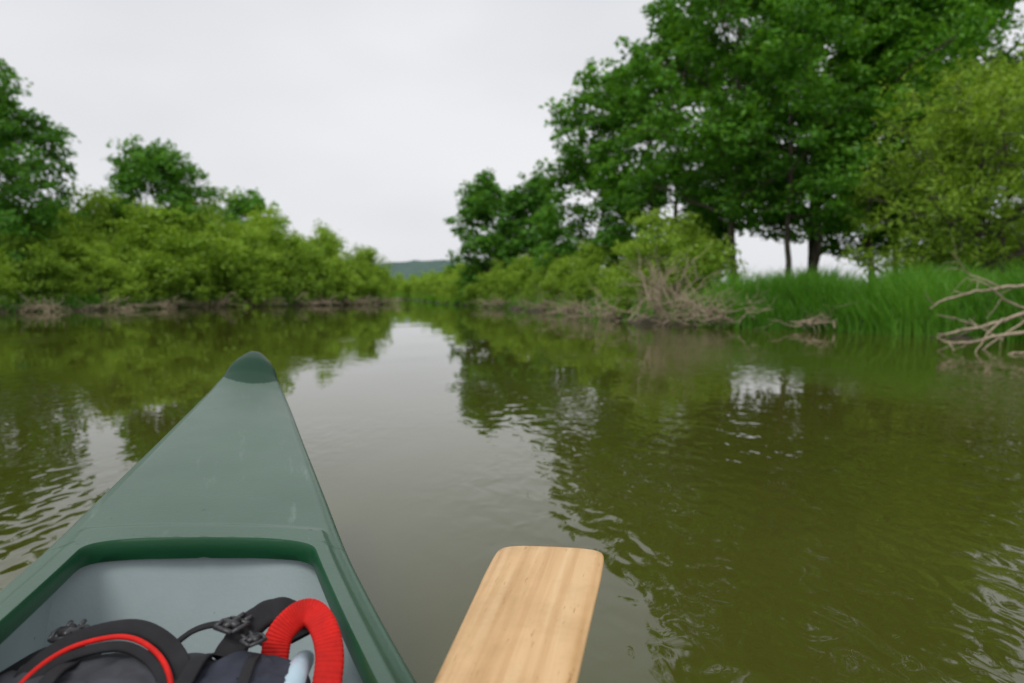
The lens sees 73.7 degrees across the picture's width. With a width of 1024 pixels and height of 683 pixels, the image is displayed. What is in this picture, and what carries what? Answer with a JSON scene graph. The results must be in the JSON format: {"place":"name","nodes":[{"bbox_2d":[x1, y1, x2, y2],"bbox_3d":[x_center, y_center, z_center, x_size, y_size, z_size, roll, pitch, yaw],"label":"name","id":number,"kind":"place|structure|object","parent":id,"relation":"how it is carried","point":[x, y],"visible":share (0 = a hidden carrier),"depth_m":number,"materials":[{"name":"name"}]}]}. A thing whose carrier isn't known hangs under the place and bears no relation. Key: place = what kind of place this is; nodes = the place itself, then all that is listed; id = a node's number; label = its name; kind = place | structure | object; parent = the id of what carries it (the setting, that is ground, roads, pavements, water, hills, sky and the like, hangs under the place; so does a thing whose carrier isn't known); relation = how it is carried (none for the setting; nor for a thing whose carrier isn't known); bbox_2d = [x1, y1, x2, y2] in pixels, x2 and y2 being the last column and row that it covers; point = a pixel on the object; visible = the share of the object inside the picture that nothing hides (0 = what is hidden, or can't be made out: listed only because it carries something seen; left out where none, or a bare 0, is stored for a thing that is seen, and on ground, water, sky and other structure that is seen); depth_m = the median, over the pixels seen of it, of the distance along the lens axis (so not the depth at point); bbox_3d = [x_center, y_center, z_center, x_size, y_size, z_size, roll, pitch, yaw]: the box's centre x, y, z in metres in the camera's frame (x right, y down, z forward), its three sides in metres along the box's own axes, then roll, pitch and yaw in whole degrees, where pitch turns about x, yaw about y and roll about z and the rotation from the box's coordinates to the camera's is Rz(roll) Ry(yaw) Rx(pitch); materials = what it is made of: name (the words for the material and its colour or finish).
{"place":"outdoors","nodes":[
{"label":"outdoors","id":0,"kind":"place"},
{"bbox_2d":[380,260,469,280],"bbox_3d":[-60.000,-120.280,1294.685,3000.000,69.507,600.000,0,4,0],"label":"hill","id":1,"kind":"structure","parent":0,"point":[414,267],"depth_m":1207.26,"materials":[{"name":"green plant"}]},
{"bbox_2d":[0,292,1018,341],"bbox_3d":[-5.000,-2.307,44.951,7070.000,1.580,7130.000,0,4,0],"label":"ground","id":2,"kind":"structure","parent":0,"point":[648,321],"depth_m":30.64,"materials":[{"name":"brown soil"}]},
{"bbox_2d":[0,247,13,296],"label":"willow shrub","id":3,"kind":"object","parent":2,"relation":"on","point":[3,262],"visible":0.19,"depth_m":29.93,"materials":[{"name":"green plant"}]},
{"bbox_2d":[0,150,29,201],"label":"broadleaf tree","id":4,"kind":"object","parent":2,"relation":"on","point":[15,177],"visible":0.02,"depth_m":38.91,"materials":[{"name":"green plant"}]},
{"bbox_2d":[0,262,31,303],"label":"willow shrub","id":5,"kind":"object","parent":2,"relation":"on","point":[5,278],"visible":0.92,"depth_m":28.96,"materials":[{"name":"green plant"}]},
{"bbox_2d":[2,291,70,311],"bbox_3d":[-20.411,-1.151,28.997,3.096,2.000,4.061,-3,5,-40],"label":"dead brush","id":6,"kind":"object","parent":2,"relation":"on","point":[45,305],"visible":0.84,"depth_m":29.05,"materials":[{"name":"brown wood"}]},
{"bbox_2d":[0,231,82,302],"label":"willow shrub","id":7,"kind":"object","parent":2,"relation":"on","point":[33,280],"visible":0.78,"depth_m":30.31,"materials":[{"name":"green plant"}]},
{"bbox_2d":[0,58,89,295],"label":"broadleaf tree","id":8,"kind":"object","parent":2,"relation":"on","point":[14,216],"visible":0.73,"depth_m":32.17,"materials":[{"name":"green plant"}]},
{"bbox_2d":[0,202,103,293],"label":"willow shrub","id":9,"kind":"object","parent":2,"relation":"on","point":[60,213],"visible":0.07,"depth_m":34.33,"materials":[{"name":"green plant"}]},
{"bbox_2d":[0,216,143,302],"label":"willow shrub","id":10,"kind":"object","parent":2,"relation":"on","point":[70,232],"visible":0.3,"depth_m":32.56,"materials":[{"name":"green plant"}]},
{"bbox_2d":[41,182,152,291],"bbox_3d":[-23.980,-5.315,37.665,9.015,6.938,8.498,0,4,0],"label":"willow shrub","id":11,"kind":"object","parent":2,"relation":"on","point":[85,196],"visible":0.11,"depth_m":37.68,"materials":[{"name":"green plant"}]},
{"bbox_2d":[48,239,153,303],"bbox_3d":[-19.875,-3.311,33.045,4.685,3.245,4.952,0,4,0],"label":"willow shrub","id":12,"kind":"object","parent":2,"relation":"on","point":[84,267],"visible":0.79,"depth_m":32.49,"materials":[{"name":"green plant"}]},
{"bbox_2d":[76,285,163,309],"bbox_3d":[-18.933,-1.688,32.145,4.575,2.081,2.923,0,4,0],"label":"dead brush","id":13,"kind":"object","parent":2,"relation":"on","point":[108,306],"visible":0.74,"depth_m":31.82,"materials":[{"name":"brown wood"}]},
{"bbox_2d":[78,228,172,301],"bbox_3d":[-20.149,-3.813,35.142,4.692,4.120,4.845,1,4,19],"label":"willow shrub","id":14,"kind":"object","parent":2,"relation":"on","point":[124,244],"visible":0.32,"depth_m":35.17,"materials":[{"name":"green plant"}]},
{"bbox_2d":[70,187,204,295],"bbox_3d":[-21.190,-5.240,37.560,8.290,6.590,8.360,0,4,0],"label":"willow shrub","id":15,"kind":"object","parent":2,"relation":"on","point":[134,209],"visible":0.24,"depth_m":36.85,"materials":[{"name":"green plant"}]},
{"bbox_2d":[101,134,231,251],"bbox_3d":[-21.001,-7.530,41.319,7.579,9.902,7.750,0,4,0],"label":"broadleaf tree","id":16,"kind":"object","parent":2,"relation":"on","point":[159,170],"visible":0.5,"depth_m":39.94,"materials":[{"name":"green plant"}]},
{"bbox_2d":[136,291,204,308],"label":"dead brush","id":17,"kind":"object","parent":2,"relation":"on","point":[164,304],"visible":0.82,"depth_m":34.92,"materials":[{"name":"brown wood"}]},
{"bbox_2d":[105,200,255,306],"bbox_3d":[-18.784,-4.832,38.255,8.913,6.016,8.557,0,4,0],"label":"willow shrub","id":18,"kind":"object","parent":2,"relation":"on","point":[165,241],"visible":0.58,"depth_m":36.80,"materials":[{"name":"green plant"}]},
{"bbox_2d":[137,237,226,304],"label":"willow shrub","id":19,"kind":"object","parent":2,"relation":"on","point":[189,280],"visible":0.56,"depth_m":36.39,"materials":[{"name":"green plant"}]},
{"bbox_2d":[0,287,382,311],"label":"riverbank","id":20,"kind":"structure","parent":2,"relation":"on","point":[94,301],"depth_m":33.08,"materials":[{"name":"brown soil"}]},
{"bbox_2d":[114,186,268,295],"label":"willow shrub","id":21,"kind":"object","parent":2,"relation":"on","point":[216,209],"visible":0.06,"depth_m":42.43,"materials":[{"name":"green plant"}]},
{"bbox_2d":[154,206,279,294],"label":"willow shrub","id":22,"kind":"object","parent":2,"relation":"on","point":[220,276],"visible":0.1,"depth_m":40.52,"materials":[{"name":"green plant"}]},
{"bbox_2d":[184,291,252,307],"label":"dead brush","id":23,"kind":"object","parent":2,"relation":"on","point":[218,303],"visible":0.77,"depth_m":37.53,"materials":[{"name":"brown wood"}]},
{"bbox_2d":[202,186,287,242],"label":"broadleaf tree","id":24,"kind":"object","parent":2,"relation":"on","point":[237,207],"visible":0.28,"depth_m":48.61,"materials":[{"name":"green plant"}]},
{"bbox_2d":[196,225,301,302],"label":"willow shrub","id":25,"kind":"object","parent":2,"relation":"on","point":[260,255],"visible":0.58,"depth_m":40.09,"materials":[{"name":"green plant"}]},
{"bbox_2d":[225,265,283,306],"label":"willow shrub","id":26,"kind":"object","parent":2,"relation":"on","point":[261,284],"visible":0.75,"depth_m":39.21,"materials":[{"name":"green plant"}]},
{"bbox_2d":[220,204,307,292],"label":"willow shrub","id":27,"kind":"object","parent":2,"relation":"on","point":[259,223],"visible":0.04,"depth_m":46.35,"materials":[{"name":"green plant"}]},
{"bbox_2d":[242,297,288,306],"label":"dead brush","id":28,"kind":"object","parent":2,"relation":"on","point":[265,303],"visible":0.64,"depth_m":39.47,"materials":[{"name":"brown wood"}]},
{"bbox_2d":[101,224,444,282],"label":"distant trees","id":29,"kind":"object","parent":2,"relation":"on","point":[413,274],"depth_m":115.09,"materials":[{"name":"green plant"}]},
{"bbox_2d":[247,213,323,295],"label":"willow shrub","id":30,"kind":"object","parent":2,"relation":"on","point":[274,235],"visible":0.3,"depth_m":43.73,"materials":[{"name":"green plant"}]},
{"bbox_2d":[263,232,342,303],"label":"willow shrub","id":31,"kind":"object","parent":2,"relation":"on","point":[309,258],"visible":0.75,"depth_m":42.84,"materials":[{"name":"green plant"}]},
{"bbox_2d":[290,289,340,305],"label":"dead brush","id":32,"kind":"object","parent":2,"relation":"on","point":[322,302],"visible":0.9,"depth_m":42.11,"materials":[{"name":"brown wood"}]},
{"bbox_2d":[296,218,348,268],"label":"willow shrub","id":33,"kind":"object","parent":2,"relation":"on","point":[302,236],"visible":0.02,"depth_m":49.95,"materials":[{"name":"green plant"}]},
{"bbox_2d":[273,225,372,297],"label":"willow shrub","id":34,"kind":"object","parent":2,"relation":"on","point":[327,243],"visible":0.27,"depth_m":46.95,"materials":[{"name":"green plant"}]},
{"bbox_2d":[294,252,364,301],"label":"willow shrub","id":35,"kind":"object","parent":2,"relation":"on","point":[345,286],"visible":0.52,"depth_m":44.02,"materials":[{"name":"green plant"}]},
{"bbox_2d":[335,295,385,304],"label":"dead brush","id":36,"kind":"object","parent":2,"relation":"on","point":[357,301],"visible":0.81,"depth_m":44.46,"materials":[{"name":"brown wood"}]},
{"bbox_2d":[344,267,388,300],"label":"willow shrub","id":37,"kind":"object","parent":2,"relation":"on","point":[376,287],"visible":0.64,"depth_m":46.68,"materials":[{"name":"green plant"}]},
{"bbox_2d":[343,243,393,299],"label":"willow shrub","id":38,"kind":"object","parent":2,"relation":"on","point":[376,267],"visible":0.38,"depth_m":49.89,"materials":[{"name":"green plant"}]},
{"bbox_2d":[370,261,395,298],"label":"willow shrub","id":39,"kind":"object","parent":2,"relation":"on","point":[393,293],"visible":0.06,"depth_m":55.24,"materials":[{"name":"green plant"}]},
{"bbox_2d":[373,291,404,303],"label":"dead brush","id":40,"kind":"object","parent":2,"relation":"on","point":[386,301],"visible":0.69,"depth_m":47.59,"materials":[{"name":"brown wood"}]},
{"bbox_2d":[388,272,412,295],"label":"willow shrub","id":41,"kind":"object","parent":2,"relation":"on","point":[396,284],"visible":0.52,"depth_m":83.13,"materials":[{"name":"green plant"}]},
{"bbox_2d":[396,273,417,298],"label":"willow shrub","id":42,"kind":"object","parent":2,"relation":"on","point":[406,286],"visible":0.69,"depth_m":75.33,"materials":[{"name":"green plant"}]},
{"bbox_2d":[409,270,430,298],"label":"willow shrub","id":43,"kind":"object","parent":2,"relation":"on","point":[420,279],"visible":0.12,"depth_m":67.26,"materials":[{"name":"green plant"}]},
{"bbox_2d":[412,272,442,297],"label":"willow shrub","id":44,"kind":"object","parent":2,"relation":"on","point":[419,293],"visible":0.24,"depth_m":60.53,"materials":[{"name":"green plant"}]},
{"bbox_2d":[424,268,441,276],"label":"willow shrub","id":45,"kind":"object","parent":2,"relation":"on","point":[433,271],"visible":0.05,"depth_m":79.67,"materials":[{"name":"green plant"}]},
{"bbox_2d":[419,264,454,298],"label":"willow shrub","id":46,"kind":"object","parent":2,"relation":"on","point":[437,277],"visible":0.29,"depth_m":53.21,"materials":[{"name":"green plant"}]},
{"bbox_2d":[430,262,466,300],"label":"willow shrub","id":47,"kind":"object","parent":2,"relation":"on","point":[443,282],"visible":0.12,"depth_m":48.10,"materials":[{"name":"green plant"}]},
{"bbox_2d":[437,262,482,301],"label":"willow shrub","id":48,"kind":"object","parent":2,"relation":"on","point":[456,290],"visible":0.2,"depth_m":43.95,"materials":[{"name":"green plant"}]},
{"bbox_2d":[460,273,498,305],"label":"willow shrub","id":49,"kind":"object","parent":2,"relation":"on","point":[472,293],"visible":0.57,"depth_m":40.57,"materials":[{"name":"green plant"}]},
{"bbox_2d":[443,167,528,295],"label":"broadleaf tree","id":50,"kind":"object","parent":2,"relation":"on","point":[480,200],"visible":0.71,"depth_m":41.38,"materials":[{"name":"green plant"}]},
{"bbox_2d":[472,292,516,308],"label":"dead brush","id":51,"kind":"object","parent":2,"relation":"on","point":[501,303],"visible":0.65,"depth_m":35.88,"materials":[{"name":"brown wood"}]},
{"bbox_2d":[475,257,522,303],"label":"willow shrub","id":52,"kind":"object","parent":2,"relation":"on","point":[491,277],"visible":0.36,"depth_m":37.53,"materials":[{"name":"green plant"}]},
{"bbox_2d":[494,253,545,301],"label":"willow shrub","id":53,"kind":"object","parent":2,"relation":"on","point":[524,264],"visible":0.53,"depth_m":34.91,"materials":[{"name":"green plant"}]},
{"bbox_2d":[487,171,572,274],"bbox_3d":[0.831,-6.215,41.063,6.202,7.995,5.446,3,5,31],"label":"broadleaf tree","id":54,"kind":"object","parent":2,"relation":"on","point":[531,201],"visible":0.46,"depth_m":39.71,"materials":[{"name":"green plant"}]},
{"bbox_2d":[514,268,551,306],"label":"willow shrub","id":55,"kind":"object","parent":2,"relation":"on","point":[535,286],"visible":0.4,"depth_m":31.62,"materials":[{"name":"green plant"}]},
{"bbox_2d":[510,283,561,312],"bbox_3d":[1.060,-1.629,29.157,3.645,2.175,3.828,-3,5,-35],"label":"dead brush","id":56,"kind":"object","parent":2,"relation":"on","point":[540,306],"visible":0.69,"depth_m":28.79,"materials":[{"name":"brown wood"}]},
{"bbox_2d":[523,260,560,300],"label":"willow shrub","id":57,"kind":"object","parent":2,"relation":"on","point":[543,270],"visible":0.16,"depth_m":32.41,"materials":[{"name":"green plant"}]},
{"bbox_2d":[535,287,604,315],"bbox_3d":[2.120,-1.282,24.583,2.285,1.474,2.765,-3,5,-35],"label":"dead brush","id":58,"kind":"object","parent":2,"relation":"on","point":[567,309],"visible":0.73,"depth_m":24.65,"materials":[{"name":"brown wood"}]},
{"bbox_2d":[385,288,755,323],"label":"tall grass","id":59,"kind":"structure","parent":2,"relation":"on","point":[429,298],"depth_m":25.18,"materials":[{"name":"green plant"}]},
{"bbox_2d":[538,240,625,309],"bbox_3d":[3.137,-2.841,28.465,4.203,3.008,4.434,2,5,28],"label":"willow shrub","id":60,"kind":"object","parent":2,"relation":"on","point":[569,263],"visible":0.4,"depth_m":27.92,"materials":[{"name":"green plant"}]},
{"bbox_2d":[556,262,614,306],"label":"willow shrub","id":61,"kind":"object","parent":2,"relation":"on","point":[580,289],"visible":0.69,"depth_m":25.24,"materials":[{"name":"green plant"}]},
{"bbox_2d":[540,274,635,320],"bbox_3d":[3.063,-0.948,20.623,4.512,2.242,3.060,0,4,0],"label":"dead brush","id":62,"kind":"object","parent":2,"relation":"on","point":[608,313],"visible":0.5,"depth_m":20.30,"materials":[{"name":"brown wood"}]},
{"bbox_2d":[525,57,674,276],"bbox_3d":[4.138,-7.321,31.536,6.981,10.951,7.964,-2,5,-30],"label":"broadleaf tree","id":63,"kind":"object","parent":2,"relation":"on","point":[581,175],"visible":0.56,"depth_m":30.75,"materials":[{"name":"green plant"}]},
{"bbox_2d":[591,248,675,305],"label":"willow shrub","id":64,"kind":"object","parent":2,"relation":"on","point":[600,291],"visible":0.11,"depth_m":23.66,"materials":[{"name":"green plant"}]},
{"bbox_2d":[605,270,664,315],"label":"willow shrub","id":65,"kind":"object","parent":2,"relation":"on","point":[624,292],"visible":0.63,"depth_m":19.95,"materials":[{"name":"green plant"}]},
{"bbox_2d":[596,240,732,325],"bbox_3d":[3.857,-1.446,17.447,3.340,2.307,3.829,2,5,26],"label":"dead brush","id":66,"kind":"object","parent":2,"relation":"on","point":[655,297],"visible":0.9,"depth_m":17.58,"materials":[{"name":"brown wood"}]},
{"bbox_2d":[596,206,747,315],"bbox_3d":[4.926,-2.502,21.279,4.546,3.319,4.327,0,4,0],"label":"willow shrub","id":67,"kind":"object","parent":2,"relation":"on","point":[673,245],"visible":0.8,"depth_m":20.61,"materials":[{"name":"green plant"}]},
{"bbox_2d":[646,211,729,293],"bbox_3d":[5.921,-2.831,23.863,3.989,3.252,3.920,2,5,26],"label":"willow shrub","id":68,"kind":"object","parent":2,"relation":"on","point":[696,232],"visible":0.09,"depth_m":23.18,"materials":[{"name":"green plant"}]},
{"bbox_2d":[579,0,799,278],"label":"broadleaf tree","id":69,"kind":"object","parent":2,"relation":"on","point":[608,203],"visible":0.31,"depth_m":27.20,"materials":[{"name":"green plant"}]},
{"bbox_2d":[631,272,777,327],"bbox_3d":[4.972,-0.800,16.438,3.265,1.913,3.596,-2,5,-27],"label":"dead brush","id":70,"kind":"object","parent":2,"relation":"on","point":[709,314],"visible":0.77,"depth_m":16.11,"materials":[{"name":"brown wood"}]},
{"bbox_2d":[600,0,902,281],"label":"broadleaf tree","id":71,"kind":"object","parent":2,"relation":"on","point":[737,10],"visible":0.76,"depth_m":20.88,"materials":[{"name":"green plant"}]},
{"bbox_2d":[707,0,887,276],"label":"broadleaf tree","id":72,"kind":"object","parent":2,"relation":"on","point":[833,211],"visible":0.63,"depth_m":20.14,"materials":[{"name":"green plant"}]},
{"bbox_2d":[662,0,984,272],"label":"broadleaf tree","id":73,"kind":"object","parent":2,"relation":"on","point":[856,69],"visible":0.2,"depth_m":21.63,"materials":[{"name":"green plant"}]},
{"bbox_2d":[674,0,1019,275],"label":"broadleaf tree","id":74,"kind":"object","parent":2,"relation":"on","point":[971,28],"visible":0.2,"depth_m":20.73,"materials":[{"name":"green plant"}]},
{"bbox_2d":[686,249,1023,342],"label":"tall grass","id":75,"kind":"structure","parent":2,"relation":"on","point":[893,303],"depth_m":14.17,"materials":[{"name":"green plant"}]},
{"bbox_2d":[791,0,980,282],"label":"broadleaf tree","id":76,"kind":"object","parent":2,"relation":"on","point":[894,18],"visible":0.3,"depth_m":21.73,"materials":[{"name":"green plant"}]},
{"bbox_2d":[803,0,997,270],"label":"broadleaf tree","id":77,"kind":"object","parent":2,"relation":"on","point":[833,245],"visible":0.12,"depth_m":22.94,"materials":[{"name":"green plant"}]},
{"bbox_2d":[796,0,1023,272],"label":"broadleaf tree","id":78,"kind":"object","parent":2,"relation":"on","point":[1005,5],"visible":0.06,"depth_m":23.82,"materials":[{"name":"green plant"}]},
{"bbox_2d":[834,43,1023,278],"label":"willow tree","id":79,"kind":"object","parent":2,"relation":"on","point":[976,129],"visible":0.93,"depth_m":16.23,"materials":[{"name":"green plant"}]},
{"bbox_2d":[935,217,1023,271],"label":"willow shrub","id":80,"kind":"object","parent":2,"relation":"on","point":[989,243],"visible":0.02,"depth_m":19.25,"materials":[{"name":"green plant"}]},
{"bbox_2d":[992,188,1023,241],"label":"willow shrub","id":81,"kind":"object","parent":2,"relation":"on","point":[1016,219],"visible":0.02,"depth_m":22.32,"materials":[{"name":"green plant"}]},
{"bbox_2d":[0,299,1023,682],"bbox_3d":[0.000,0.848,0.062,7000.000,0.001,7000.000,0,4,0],"label":"river water","id":82,"kind":"structure","parent":0,"point":[758,505],"depth_m":3.39,"materials":[{"name":"green liquid"}]},
{"bbox_2d":[0,351,415,682],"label":"canoe","id":83,"kind":"object","parent":82,"relation":"on","point":[211,505],"visible":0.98,"depth_m":1.04,"materials":[{"name":"green plastic"}]},
{"bbox_2d":[0,597,343,682],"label":"backpack","id":84,"kind":"object","parent":83,"relation":"in","point":[67,655],"visible":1,"depth_m":0.78,"materials":[{"name":"grey fabric"}]},
{"bbox_2d":[754,299,861,332],"bbox_3d":[6.696,-0.659,14.905,2.674,0.949,1.730,2,4,21],"label":"dead brush","id":85,"kind":"object","parent":82,"relation":"in","point":[805,321],"visible":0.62,"depth_m":14.77,"materials":[{"name":"brown wood"}]},
{"bbox_2d":[924,227,1023,353],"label":"fallen branch","id":86,"kind":"object","parent":82,"relation":"in","point":[996,323],"visible":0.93,"depth_m":10.08,"materials":[{"name":"brown wood"}]},
{"bbox_2d":[0,0,1023,283],"label":"sky","id":87,"kind":"structure","parent":0,"point":[366,119],"materials":[{"name":"white"}]},
{"bbox_2d":[435,545,603,682],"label":"canoe paddle","id":88,"kind":"object","parent":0,"point":[528,617],"visible":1,"depth_m":0.78,"materials":[{"name":"beige wood"}]},
{"bbox_2d":[539,271,571,303],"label":"willow shrub","id":89,"kind":"object","parent":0,"point":[554,292],"visible":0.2,"depth_m":29.26,"materials":[{"name":"green plant"}]}
]}

